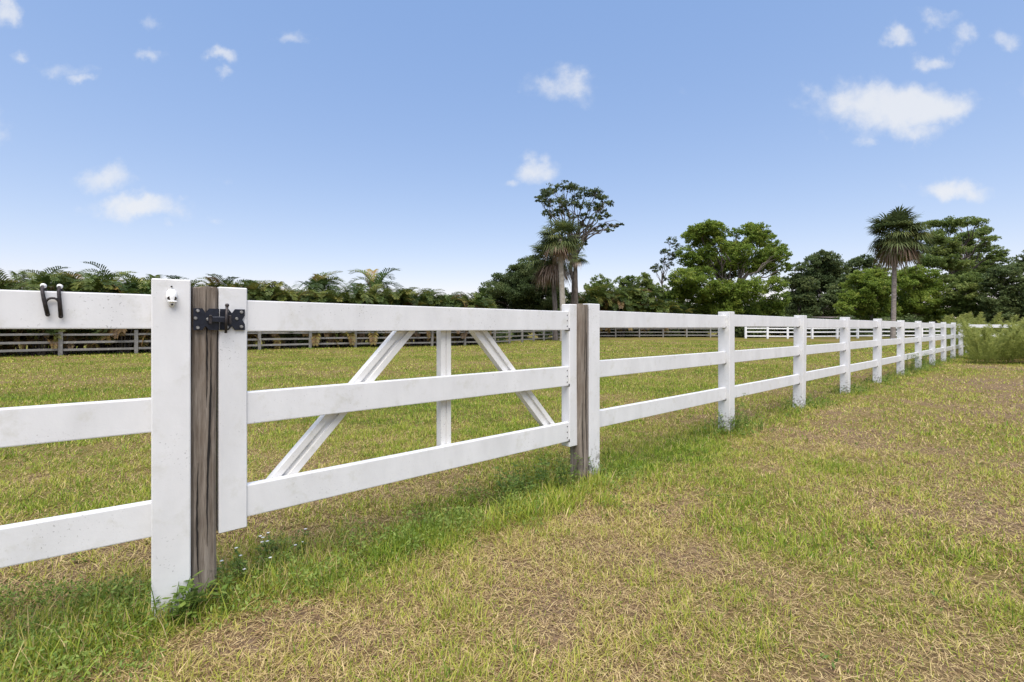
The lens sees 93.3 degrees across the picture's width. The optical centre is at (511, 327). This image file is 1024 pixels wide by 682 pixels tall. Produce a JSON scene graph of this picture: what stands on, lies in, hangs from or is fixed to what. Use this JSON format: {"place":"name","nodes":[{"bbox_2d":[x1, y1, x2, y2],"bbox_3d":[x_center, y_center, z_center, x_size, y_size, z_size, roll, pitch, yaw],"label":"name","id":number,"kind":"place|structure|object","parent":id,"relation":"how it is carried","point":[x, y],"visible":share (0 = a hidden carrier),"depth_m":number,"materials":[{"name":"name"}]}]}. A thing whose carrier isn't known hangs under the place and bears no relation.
{"place":"outdoors","nodes":[
{"label":"outdoors","id":0,"kind":"place"},
{"bbox_2d":[0,331,1023,681],"bbox_3d":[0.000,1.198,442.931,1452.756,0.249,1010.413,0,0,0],"label":"lawn","id":1,"kind":"structure","parent":0,"point":[876,417],"depth_m":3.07,"materials":[{"name":"green plant"}]},
{"bbox_2d":[0,281,33,354],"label":"areca palm","id":2,"kind":"object","parent":1,"relation":"on","point":[9,287],"visible":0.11,"depth_m":21.12,"materials":[{"name":"green plant"}]},
{"bbox_2d":[0,266,74,354],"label":"areca palm","id":3,"kind":"object","parent":1,"relation":"on","point":[46,278],"visible":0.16,"depth_m":21.59,"materials":[{"name":"green plant"}]},
{"bbox_2d":[2,286,72,353],"bbox_3d":[-22.013,-0.280,22.744,3.799,3.224,3.527,0,0,-11],"label":"areca palm","id":4,"kind":"object","parent":1,"relation":"on","point":[26,329],"visible":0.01,"depth_m":22.25,"materials":[{"name":"green plant"}]},
{"bbox_2d":[10,329,74,355],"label":"areca palm","id":5,"kind":"object","parent":1,"relation":"on","point":[41,346],"visible":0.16,"depth_m":21.34,"materials":[{"name":"green plant"}]},
{"bbox_2d":[13,281,97,353],"bbox_3d":[-21.060,-0.369,22.707,4.249,3.408,4.332,0,0,-29],"label":"areca palm","id":6,"kind":"object","parent":1,"relation":"on","point":[86,337],"visible":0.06,"depth_m":22.44,"materials":[{"name":"green plant"}]},
{"bbox_2d":[31,329,95,354],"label":"areca palm","id":7,"kind":"object","parent":1,"relation":"on","point":[75,338],"visible":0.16,"depth_m":21.87,"materials":[{"name":"green plant"}]},
{"bbox_2d":[14,269,119,348],"bbox_3d":[-23.745,-0.830,25.972,4.508,4.346,4.595,0,0,14],"label":"areca palm","id":8,"kind":"object","parent":1,"relation":"on","point":[47,284],"visible":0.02,"depth_m":24.90,"materials":[{"name":"green plant"}]},
{"bbox_2d":[48,273,106,352],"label":"areca palm","id":9,"kind":"object","parent":1,"relation":"on","point":[58,281],"visible":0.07,"depth_m":23.16,"materials":[{"name":"green plant"}]},
{"bbox_2d":[50,271,124,352],"bbox_3d":[-20.537,-0.689,24.197,4.875,4.137,4.525,0,0,-42],"label":"areca palm","id":10,"kind":"object","parent":1,"relation":"on","point":[85,277],"visible":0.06,"depth_m":23.41,"materials":[{"name":"green plant"}]},
{"bbox_2d":[47,272,140,353],"bbox_3d":[-19.988,-0.578,23.472,4.908,3.862,4.814,0,0,22],"label":"areca palm","id":11,"kind":"object","parent":1,"relation":"on","point":[96,282],"visible":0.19,"depth_m":22.45,"materials":[{"name":"green plant"}]},
{"bbox_2d":[0,278,190,619],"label":"fence","id":12,"kind":"object","parent":1,"relation":"on","point":[161,518],"visible":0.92,"depth_m":1.96,"materials":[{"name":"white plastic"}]},
{"bbox_2d":[40,283,62,317],"bbox_3d":[-1.743,-0.102,1.833,0.067,0.131,0.083,0,0,-37],"label":"rail hook","id":13,"kind":"object","parent":12,"relation":"hanging from","point":[43,289],"visible":0.99,"depth_m":1.81,"materials":[{"name":"metal"}]},
{"bbox_2d":[166,286,176,306],"bbox_3d":[-1.401,-0.131,1.990,0.041,0.087,0.026,0,0,-42],"label":"post bracket","id":14,"kind":"object","parent":12,"relation":"attached to","point":[171,296],"visible":1,"depth_m":1.99,"materials":[{"name":"white plastic"}]},
{"bbox_2d":[79,285,149,352],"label":"areca palm","id":15,"kind":"object","parent":1,"relation":"on","point":[112,344],"visible":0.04,"depth_m":23.45,"materials":[{"name":"green plant"}]},
{"bbox_2d":[75,261,155,347],"bbox_3d":[-21.609,-1.046,26.962,4.932,4.844,4.684,0,0,-13],"label":"areca palm","id":16,"kind":"object","parent":1,"relation":"on","point":[117,277],"visible":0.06,"depth_m":26.09,"materials":[{"name":"green plant"}]},
{"bbox_2d":[96,329,147,352],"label":"areca palm","id":17,"kind":"object","parent":1,"relation":"on","point":[126,344],"visible":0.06,"depth_m":23.33,"materials":[{"name":"green plant"}]},
{"bbox_2d":[115,287,150,351],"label":"areca palm","id":18,"kind":"object","parent":1,"relation":"on","point":[142,292],"visible":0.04,"depth_m":23.45,"materials":[{"name":"green plant"}]},
{"bbox_2d":[109,274,186,349],"bbox_3d":[-19.444,-0.726,25.137,4.912,4.193,4.303,0,0,13],"label":"areca palm","id":19,"kind":"object","parent":1,"relation":"on","point":[141,284],"visible":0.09,"depth_m":24.03,"materials":[{"name":"green plant"}]},
{"bbox_2d":[139,570,215,624],"bbox_3d":[-1.354,1.101,1.974,0.258,0.221,0.147,0,0,0],"label":"weed","id":20,"kind":"object","parent":1,"relation":"on","point":[184,604],"visible":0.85,"depth_m":1.96,"materials":[{"name":"green plant"}]},
{"bbox_2d":[163,275,205,284],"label":"areca palm","id":21,"kind":"object","parent":1,"relation":"on","point":[197,281],"visible":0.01,"depth_m":25.56,"materials":[{"name":"green plant"}]},
{"bbox_2d":[171,567,236,614],"bbox_3d":[-1.274,1.126,2.058,0.247,0.168,0.225,0,0,0],"label":"weed","id":22,"kind":"object","parent":1,"relation":"on","point":[223,588],"visible":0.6,"depth_m":2.04,"materials":[{"name":"green plant"}]},
{"bbox_2d":[191,286,217,600],"bbox_3d":[-1.367,0.559,2.134,0.102,1.482,0.109,0,0,-42],"label":"wooden post","id":23,"kind":"object","parent":1,"relation":"on","point":[203,436],"visible":0.71,"depth_m":2.09,"materials":[{"name":"brown wood"}]},
{"bbox_2d":[193,303,244,332],"bbox_3d":[-1.277,-0.042,2.118,0.200,0.131,0.046,0,0,-42],"label":"gate latch","id":24,"kind":"object","parent":23,"relation":"attached to","point":[211,319],"visible":1,"depth_m":2.11,"materials":[{"name":"black metal"}]},
{"bbox_2d":[191,274,270,300],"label":"areca palm","id":25,"kind":"object","parent":1,"relation":"on","point":[226,282],"visible":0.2,"depth_m":25.67,"materials":[{"name":"green plant"}]},
{"bbox_2d":[229,280,275,346],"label":"areca palm","id":26,"kind":"object","parent":1,"relation":"on","point":[255,287],"visible":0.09,"depth_m":26.84,"materials":[{"name":"green plant"}]},
{"bbox_2d":[220,540,292,579],"bbox_3d":[-1.226,1.138,2.330,0.303,0.143,0.233,0,0,0],"label":"weed","id":27,"kind":"object","parent":1,"relation":"on","point":[240,561],"visible":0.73,"depth_m":2.35,"materials":[{"name":"green plant"}]},
{"bbox_2d":[256,331,292,348],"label":"areca palm","id":28,"kind":"object","parent":1,"relation":"on","point":[277,341],"visible":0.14,"depth_m":27.47,"materials":[{"name":"green plant"}]},
{"bbox_2d":[238,280,314,348],"bbox_3d":[-13.928,-0.675,28.235,4.678,3.993,4.098,0,0,-2],"label":"areca palm","id":29,"kind":"object","parent":1,"relation":"on","point":[252,336],"visible":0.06,"depth_m":27.85,"materials":[{"name":"green plant"}]},
{"bbox_2d":[0,330,559,355],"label":"fence","id":30,"kind":"object","parent":1,"relation":"on","point":[60,349],"visible":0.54,"depth_m":26.44,"materials":[{"name":"grey wood"}]},
{"bbox_2d":[258,528,309,557],"bbox_3d":[-1.212,1.140,2.560,0.246,0.144,0.209,0,0,-35],"label":"weed","id":31,"kind":"object","parent":1,"relation":"on","point":[273,546],"visible":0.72,"depth_m":2.56,"materials":[{"name":"green plant"}]},
{"bbox_2d":[256,281,319,347],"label":"areca palm","id":32,"kind":"object","parent":1,"relation":"on","point":[275,291],"visible":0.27,"depth_m":27.93,"materials":[{"name":"green plant"}]},
{"bbox_2d":[281,289,331,346],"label":"areca palm","id":33,"kind":"object","parent":1,"relation":"on","point":[310,299],"visible":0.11,"depth_m":28.83,"materials":[{"name":"green plant"}]},
{"bbox_2d":[300,331,339,347],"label":"areca palm","id":34,"kind":"object","parent":1,"relation":"on","point":[322,340],"visible":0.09,"depth_m":29.14,"materials":[{"name":"green plant"}]},
{"bbox_2d":[292,270,348,295],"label":"areca palm","id":35,"kind":"object","parent":1,"relation":"on","point":[322,282],"visible":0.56,"depth_m":31.23,"materials":[{"name":"green plant"}]},
{"bbox_2d":[298,290,354,346],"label":"areca palm","id":36,"kind":"object","parent":1,"relation":"on","point":[335,298],"visible":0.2,"depth_m":29.05,"materials":[{"name":"green plant"}]},
{"bbox_2d":[320,291,372,346],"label":"areca palm","id":37,"kind":"object","parent":1,"relation":"on","point":[353,301],"visible":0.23,"depth_m":29.93,"materials":[{"name":"green plant"}]},
{"bbox_2d":[337,331,365,346],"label":"areca palm","id":38,"kind":"object","parent":1,"relation":"on","point":[345,334],"visible":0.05,"depth_m":30.09,"materials":[{"name":"green plant"}]},
{"bbox_2d":[336,282,389,346],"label":"areca palm","id":39,"kind":"object","parent":1,"relation":"on","point":[358,287],"visible":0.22,"depth_m":30.82,"materials":[{"name":"green plant"}]},
{"bbox_2d":[348,267,403,294],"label":"areca palm","id":40,"kind":"object","parent":1,"relation":"on","point":[372,280],"visible":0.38,"depth_m":35.60,"materials":[{"name":"green plant"}]},
{"bbox_2d":[356,288,411,345],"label":"areca palm","id":41,"kind":"object","parent":1,"relation":"on","point":[380,300],"visible":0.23,"depth_m":31.10,"materials":[{"name":"green plant"}]},
{"bbox_2d":[380,287,444,345],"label":"areca palm","id":42,"kind":"object","parent":1,"relation":"on","point":[413,298],"visible":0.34,"depth_m":32.43,"materials":[{"name":"green plant"}]},
{"bbox_2d":[400,296,444,344],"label":"areca palm","id":43,"kind":"object","parent":1,"relation":"on","point":[428,339],"visible":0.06,"depth_m":33.70,"materials":[{"name":"green plant"}]},
{"bbox_2d":[414,331,436,345],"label":"areca palm","id":44,"kind":"object","parent":1,"relation":"on","point":[428,335],"visible":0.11,"depth_m":33.43,"materials":[{"name":"green plant"}]},
{"bbox_2d":[410,289,445,344],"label":"areca palm","id":45,"kind":"object","parent":1,"relation":"on","point":[429,290],"visible":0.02,"depth_m":35.05,"materials":[{"name":"green plant"}]},
{"bbox_2d":[417,291,463,344],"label":"areca palm","id":46,"kind":"object","parent":1,"relation":"on","point":[451,302],"visible":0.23,"depth_m":34.17,"materials":[{"name":"green plant"}]},
{"bbox_2d":[436,295,482,344],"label":"areca palm","id":47,"kind":"object","parent":1,"relation":"on","point":[465,306],"visible":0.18,"depth_m":34.91,"materials":[{"name":"green plant"}]},
{"bbox_2d":[442,293,494,344],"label":"areca palm","id":48,"kind":"object","parent":1,"relation":"on","point":[474,303],"visible":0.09,"depth_m":35.27,"materials":[{"name":"green plant"}]},
{"bbox_2d":[454,287,497,343],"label":"areca palm","id":49,"kind":"object","parent":1,"relation":"on","point":[478,295],"visible":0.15,"depth_m":36.31,"materials":[{"name":"green plant"}]},
{"bbox_2d":[460,296,495,343],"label":"areca palm","id":50,"kind":"object","parent":1,"relation":"on","point":[489,302],"visible":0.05,"depth_m":37.00,"materials":[{"name":"green plant"}]},
{"bbox_2d":[0,305,1003,353],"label":"undergrowth","id":51,"kind":"object","parent":1,"relation":"on","point":[739,331],"visible":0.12,"depth_m":61.74,"materials":[{"name":"green plant"}]},
{"bbox_2d":[0,351,1005,681],"bbox_3d":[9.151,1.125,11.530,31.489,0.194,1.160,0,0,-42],"label":"tall grass","id":52,"kind":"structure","parent":1,"relation":"on","point":[560,498],"depth_m":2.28,"materials":[{"name":"green plant"}]},
{"bbox_2d":[0,369,1023,681],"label":"straw","id":53,"kind":"object","parent":1,"relation":"on","point":[556,617],"visible":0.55,"depth_m":2.17,"materials":[{"name":"beige plant"}]},
{"bbox_2d":[494,461,547,498],"bbox_3d":[0.019,1.085,3.484,0.432,0.273,0.376,0,0,-23],"label":"weed","id":54,"kind":"object","parent":1,"relation":"on","point":[518,480],"visible":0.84,"depth_m":3.42,"materials":[{"name":"green plant"}]},
{"bbox_2d":[473,255,570,334],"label":"evergreen tree","id":55,"kind":"object","parent":1,"relation":"on","point":[510,289],"visible":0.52,"depth_m":50.74,"materials":[{"name":"green plant"}]},
{"bbox_2d":[523,231,572,339],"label":"cabbage palm","id":56,"kind":"object","parent":1,"relation":"on","point":[547,272],"visible":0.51,"depth_m":46.76,"materials":[{"name":"green plant"}]},
{"bbox_2d":[517,448,582,493],"bbox_3d":[0.297,1.069,3.655,0.468,0.306,0.394,0,0,-43],"label":"weed","id":57,"kind":"object","parent":1,"relation":"on","point":[559,474],"visible":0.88,"depth_m":3.60,"materials":[{"name":"green plant"}]},
{"bbox_2d":[535,214,585,340],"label":"cabbage palm","id":58,"kind":"object","parent":1,"relation":"on","point":[561,248],"visible":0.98,"depth_m":43.55,"materials":[{"name":"green plant"}]},
{"bbox_2d":[566,245,588,303],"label":"cabbage palm","id":59,"kind":"object","parent":1,"relation":"on","point":[577,261],"visible":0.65,"depth_m":49.81,"materials":[{"name":"green plant"}]},
{"bbox_2d":[534,180,623,303],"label":"pine tree","id":60,"kind":"object","parent":1,"relation":"on","point":[561,201],"visible":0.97,"depth_m":51.12,"materials":[{"name":"green plant"}]},
{"bbox_2d":[570,304,587,480],"bbox_3d":[0.527,0.556,3.804,0.122,1.489,0.120,0,0,-42],"label":"wooden post","id":61,"kind":"object","parent":1,"relation":"on","point":[580,448],"visible":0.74,"depth_m":3.75,"materials":[{"name":"brown wood"}]},
{"bbox_2d":[216,287,576,533],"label":"gate","id":62,"kind":"structure","parent":61,"relation":"attached to","point":[283,484],"depth_m":2.62,"materials":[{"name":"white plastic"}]},
{"bbox_2d":[558,297,606,310],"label":"areca palm","id":63,"kind":"object","parent":1,"relation":"on","point":[584,299],"visible":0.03,"depth_m":59.37,"materials":[{"name":"green plant"}]},
{"bbox_2d":[565,291,618,331],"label":"areca palm","id":64,"kind":"object","parent":1,"relation":"on","point":[599,296],"visible":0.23,"depth_m":59.99,"materials":[{"name":"green plant"}]},
{"bbox_2d":[583,273,614,297],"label":"broadleaf tree","id":65,"kind":"object","parent":1,"relation":"on","point":[602,281],"visible":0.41,"depth_m":65.85,"materials":[{"name":"green plant"}]},
{"bbox_2d":[579,286,622,331],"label":"areca palm","id":66,"kind":"object","parent":1,"relation":"on","point":[591,293],"visible":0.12,"depth_m":60.82,"materials":[{"name":"green plant"}]},
{"bbox_2d":[585,287,630,336],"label":"areca palm","id":67,"kind":"object","parent":1,"relation":"on","point":[614,293],"visible":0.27,"depth_m":60.90,"materials":[{"name":"green plant"}]},
{"bbox_2d":[591,283,642,336],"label":"areca palm","id":68,"kind":"object","parent":1,"relation":"on","point":[605,287],"visible":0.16,"depth_m":61.48,"materials":[{"name":"green plant"}]},
{"bbox_2d":[603,289,650,336],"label":"areca palm","id":69,"kind":"object","parent":1,"relation":"on","point":[624,301],"visible":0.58,"depth_m":60.05,"materials":[{"name":"green plant"}]},
{"bbox_2d":[607,285,660,336],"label":"areca palm","id":70,"kind":"object","parent":1,"relation":"on","point":[646,294],"visible":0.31,"depth_m":61.28,"materials":[{"name":"green plant"}]},
{"bbox_2d":[608,272,672,305],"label":"broadleaf tree","id":71,"kind":"object","parent":1,"relation":"on","point":[647,284],"visible":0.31,"depth_m":67.91,"materials":[{"name":"green plant"}]},
{"bbox_2d":[621,288,668,336],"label":"areca palm","id":72,"kind":"object","parent":1,"relation":"on","point":[650,308],"visible":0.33,"depth_m":60.92,"materials":[{"name":"green plant"}]},
{"bbox_2d":[633,296,672,336],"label":"areca palm","id":73,"kind":"object","parent":1,"relation":"on","point":[658,308],"visible":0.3,"depth_m":60.56,"materials":[{"name":"green plant"}]},
{"bbox_2d":[600,328,717,337],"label":"fence","id":74,"kind":"object","parent":1,"relation":"on","point":[663,335],"visible":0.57,"depth_m":60.17,"materials":[{"name":"grey wood"}]},
{"bbox_2d":[650,236,682,286],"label":"slender tree","id":75,"kind":"object","parent":1,"relation":"on","point":[668,255],"visible":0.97,"depth_m":73.88,"materials":[{"name":"green plant"}]},
{"bbox_2d":[649,299,686,336],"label":"areca palm","id":76,"kind":"object","parent":1,"relation":"on","point":[673,306],"visible":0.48,"depth_m":60.95,"materials":[{"name":"green plant"}]},
{"bbox_2d":[658,301,695,336],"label":"areca palm","id":77,"kind":"object","parent":1,"relation":"on","point":[683,311],"visible":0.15,"depth_m":62.26,"materials":[{"name":"green plant"}]},
{"bbox_2d":[664,219,792,315],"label":"broadleaf tree","id":78,"kind":"object","parent":1,"relation":"on","point":[739,296],"visible":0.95,"depth_m":64.31,"materials":[{"name":"green plant"}]},
{"bbox_2d":[716,393,747,429],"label":"weed","id":79,"kind":"object","parent":1,"relation":"on","point":[718,413],"visible":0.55,"depth_m":5.49,"materials":[{"name":"green plant"}]},
{"bbox_2d":[735,410,763,430],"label":"weed","id":80,"kind":"object","parent":1,"relation":"on","point":[758,425],"visible":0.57,"depth_m":5.68,"materials":[{"name":"green plant"}]},
{"bbox_2d":[587,304,969,475],"bbox_3d":[10.486,0.560,12.739,26.630,1.521,0.155,0,0,-42],"label":"fence","id":81,"kind":"object","parent":1,"relation":"on","point":[727,391],"visible":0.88,"depth_m":5.52,"materials":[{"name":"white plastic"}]},
{"bbox_2d":[557,300,1019,330],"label":"woods","id":82,"kind":"object","parent":1,"relation":"on","point":[923,320],"visible":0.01,"depth_m":115.22,"materials":[{"name":"green plant"}]},
{"bbox_2d":[781,261,822,316],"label":"dark tree","id":83,"kind":"object","parent":1,"relation":"on","point":[803,296],"visible":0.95,"depth_m":91.36,"materials":[{"name":"green plant"}]},
{"bbox_2d":[800,249,853,318],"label":"dark tree","id":84,"kind":"object","parent":1,"relation":"on","point":[826,267],"visible":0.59,"depth_m":94.93,"materials":[{"name":"green plant"}]},
{"bbox_2d":[818,273,860,315],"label":"dark tree","id":85,"kind":"object","parent":1,"relation":"on","point":[833,290],"visible":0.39,"depth_m":89.88,"materials":[{"name":"green plant"}]},
{"bbox_2d":[744,327,956,338],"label":"fence","id":86,"kind":"object","parent":1,"relation":"on","point":[837,336],"visible":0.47,"depth_m":56.07,"materials":[{"name":"white wood"}]},
{"bbox_2d":[844,254,884,319],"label":"dark tree","id":87,"kind":"object","parent":1,"relation":"on","point":[859,262],"visible":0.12,"depth_m":99.66,"materials":[{"name":"green plant"}]},
{"bbox_2d":[832,265,902,320],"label":"broadleaf tree","id":88,"kind":"object","parent":1,"relation":"on","point":[871,298],"visible":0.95,"depth_m":66.68,"materials":[{"name":"green plant"}]},
{"bbox_2d":[864,204,937,338],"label":"cabbage palm","id":89,"kind":"object","parent":1,"relation":"on","point":[896,246],"visible":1,"depth_m":49.27,"materials":[{"name":"green plant"}]},
{"bbox_2d":[891,352,926,372],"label":"weed","id":90,"kind":"object","parent":1,"relation":"on","point":[906,365],"visible":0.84,"depth_m":12.66,"materials":[{"name":"green plant"}]},
{"bbox_2d":[884,264,948,321],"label":"broadleaf tree","id":91,"kind":"object","parent":1,"relation":"on","point":[917,287],"visible":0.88,"depth_m":68.55,"materials":[{"name":"green plant"}]},
{"bbox_2d":[877,215,1012,282],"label":"spreading tree","id":92,"kind":"object","parent":1,"relation":"on","point":[947,253],"visible":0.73,"depth_m":73.42,"materials":[{"name":"green plant"}]},
{"bbox_2d":[937,313,982,349],"bbox_3d":[23.807,0.195,25.765,1.987,2.017,1.858,0,0,-29],"label":"feathery weed","id":93,"kind":"object","parent":1,"relation":"on","point":[954,321],"visible":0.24,"depth_m":25.67,"materials":[{"name":"green plant"}]},
{"bbox_2d":[937,271,990,320],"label":"bushy tree","id":94,"kind":"object","parent":1,"relation":"on","point":[962,292],"visible":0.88,"depth_m":64.93,"materials":[{"name":"green plant"}]},
{"bbox_2d":[954,311,1002,331],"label":"feathery weed","id":95,"kind":"object","parent":1,"relation":"on","point":[969,316],"visible":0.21,"depth_m":27.52,"materials":[{"name":"green plant"}]},
{"bbox_2d":[963,336,1004,364],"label":"feathery weed","id":96,"kind":"object","parent":1,"relation":"on","point":[976,356],"visible":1,"depth_m":15.73,"materials":[{"name":"green plant"}]},
{"bbox_2d":[956,314,1023,359],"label":"feathery weed","id":97,"kind":"object","parent":1,"relation":"on","point":[962,325],"visible":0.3,"depth_m":18.00,"materials":[{"name":"green plant"}]},
{"bbox_2d":[970,325,1013,335],"bbox_3d":[26.387,0.564,20.943,11.990,1.512,0.134,0,0,6],"label":"fence","id":98,"kind":"object","parent":1,"relation":"on","point":[981,326],"visible":0.2,"depth_m":21.48,"materials":[{"name":"white plastic"}]},
{"bbox_2d":[964,324,1021,363],"bbox_3d":[15.980,0.534,16.235,1.489,1.314,1.392,0,0,-4],"label":"feathery weed","id":99,"kind":"object","parent":1,"relation":"on","point":[971,336],"visible":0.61,"depth_m":16.11,"materials":[{"name":"green plant"}]},
{"bbox_2d":[970,328,1023,363],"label":"feathery weed","id":100,"kind":"object","parent":1,"relation":"on","point":[1009,346],"visible":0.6,"depth_m":15.94,"materials":[{"name":"green plant"}]},
{"bbox_2d":[975,261,1023,322],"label":"bushy tree","id":101,"kind":"object","parent":1,"relation":"on","point":[1007,300],"visible":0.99,"depth_m":61.17,"materials":[{"name":"green plant"}]},
{"bbox_2d":[1000,327,1023,362],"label":"feathery weed","id":102,"kind":"object","parent":1,"relation":"on","point":[1020,356],"visible":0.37,"depth_m":16.10,"materials":[{"name":"green plant"}]},
{"bbox_2d":[1005,321,1023,354],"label":"feathery weed","id":103,"kind":"object","parent":1,"relation":"on","point":[1012,327],"visible":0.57,"depth_m":16.29,"materials":[{"name":"green plant"}]},
{"bbox_2d":[1011,250,1023,284],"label":"bushy tree","id":104,"kind":"object","parent":1,"relation":"on","point":[1018,260],"visible":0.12,"depth_m":71.90,"materials":[{"name":"green plant"}]},
{"bbox_2d":[0,0,1023,317],"label":"sky","id":105,"kind":"structure","parent":0,"point":[288,141],"materials":[{"name":"blue"}]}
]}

